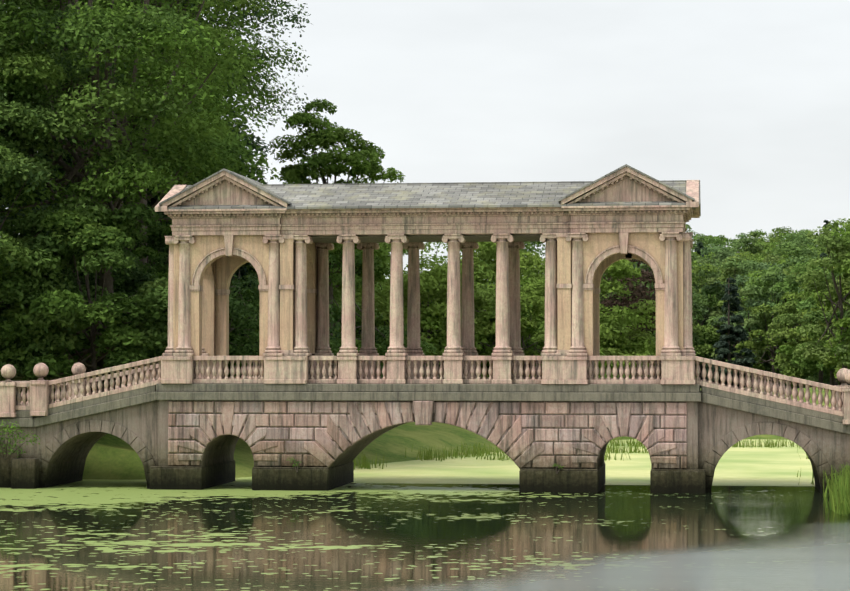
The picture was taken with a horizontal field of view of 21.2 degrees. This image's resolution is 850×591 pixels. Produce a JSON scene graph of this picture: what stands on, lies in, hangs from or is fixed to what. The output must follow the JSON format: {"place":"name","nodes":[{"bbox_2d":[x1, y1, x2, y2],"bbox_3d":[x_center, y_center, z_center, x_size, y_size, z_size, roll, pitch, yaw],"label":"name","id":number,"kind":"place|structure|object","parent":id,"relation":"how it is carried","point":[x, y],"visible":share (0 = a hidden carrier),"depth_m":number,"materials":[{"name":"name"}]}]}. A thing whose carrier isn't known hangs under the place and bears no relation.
{"place":"outdoors","nodes":[
{"label":"outdoors","id":0,"kind":"place"},
{"bbox_2d":[0,282,830,479],"bbox_3d":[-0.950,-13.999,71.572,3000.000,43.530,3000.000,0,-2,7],"label":"ground","id":1,"kind":"structure","parent":0,"point":[110,457],"depth_m":101.65,"materials":[{"name":"green plant"}]},
{"bbox_2d":[0,400,849,493],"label":"bridge base wall","id":2,"kind":"structure","parent":1,"relation":"on","point":[709,427],"depth_m":79.08,"materials":[{"name":"stone"}]},
{"bbox_2d":[0,384,849,433],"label":"string course","id":3,"kind":"object","parent":2,"relation":"on","point":[500,392],"visible":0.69,"depth_m":78.22,"materials":[{"name":"stone"}]},
{"bbox_2d":[0,356,849,423],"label":"balustrade rails","id":4,"kind":"object","parent":3,"relation":"on","point":[555,369],"visible":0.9,"depth_m":78.80,"materials":[{"name":"stone"}]},
{"bbox_2d":[1,360,849,410],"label":"balusters","id":5,"kind":"object","parent":4,"relation":"on","point":[756,383],"visible":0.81,"depth_m":79.18,"materials":[{"name":"stone"}]},
{"bbox_2d":[173,232,683,355],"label":"arch moldings","id":6,"kind":"structure","parent":4,"relation":"on","point":[623,247],"depth_m":79.12,"materials":[{"name":"beige stone"}]},
{"bbox_2d":[310,234,541,242],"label":"ceiling soffit","id":7,"kind":"structure","parent":6,"relation":"on","point":[430,238],"depth_m":80.68,"materials":[{"name":"stone"}]},
{"bbox_2d":[163,232,695,355],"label":"column capitals and bases","id":8,"kind":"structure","parent":4,"relation":"on","point":[686,236],"depth_m":78.95,"materials":[{"name":"beige stone"}]},
{"bbox_2d":[155,166,699,235],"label":"entablature","id":9,"kind":"structure","parent":8,"relation":"on","point":[626,184],"depth_m":78.61,"materials":[{"name":"stone"}]},
{"bbox_2d":[154,164,700,215],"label":"roof slates","id":10,"kind":"object","parent":9,"relation":"on","point":[426,195],"visible":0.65,"depth_m":79.46,"materials":[{"name":"grey stone"}]},
{"bbox_2d":[165,235,694,352],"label":"columns","id":11,"kind":"structure","parent":4,"relation":"on","point":[460,327],"depth_m":79.07,"materials":[{"name":"beige stone"}]},
{"bbox_2d":[168,401,686,468],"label":"bridge facade","id":12,"kind":"structure","parent":2,"relation":"on","point":[321,447],"depth_m":78.18,"materials":[{"name":"stone"}]},
{"bbox_2d":[39,420,830,488],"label":"side arches","id":13,"kind":"structure","parent":2,"relation":"attached to","point":[720,447],"depth_m":77.27,"materials":[{"name":"stone"}]},
{"bbox_2d":[0,0,849,515],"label":"tree","id":14,"kind":"object","parent":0,"point":[48,312],"depth_m":97.24,"materials":[{"name":"green plant"}]},
{"bbox_2d":[0,481,849,590],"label":"lake water","id":15,"kind":"structure","parent":0,"point":[120,536],"depth_m":57.47,"materials":[{"name":"green liquid"}]},
{"bbox_2d":[83,439,814,485],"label":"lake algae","id":16,"kind":"object","parent":15,"relation":"on","point":[759,466],"depth_m":92.66,"materials":[{"name":"plant"}]},
{"bbox_2d":[4,0,849,279],"label":"sky","id":17,"kind":"structure","parent":0,"point":[748,100],"materials":[{"name":"white"}]},
{"bbox_2d":[173,232,682,355],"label":"pavilion walls","id":18,"kind":"structure","parent":0,"point":[209,321],"depth_m":79.39,"materials":[{"name":"beige stone"}]}
]}

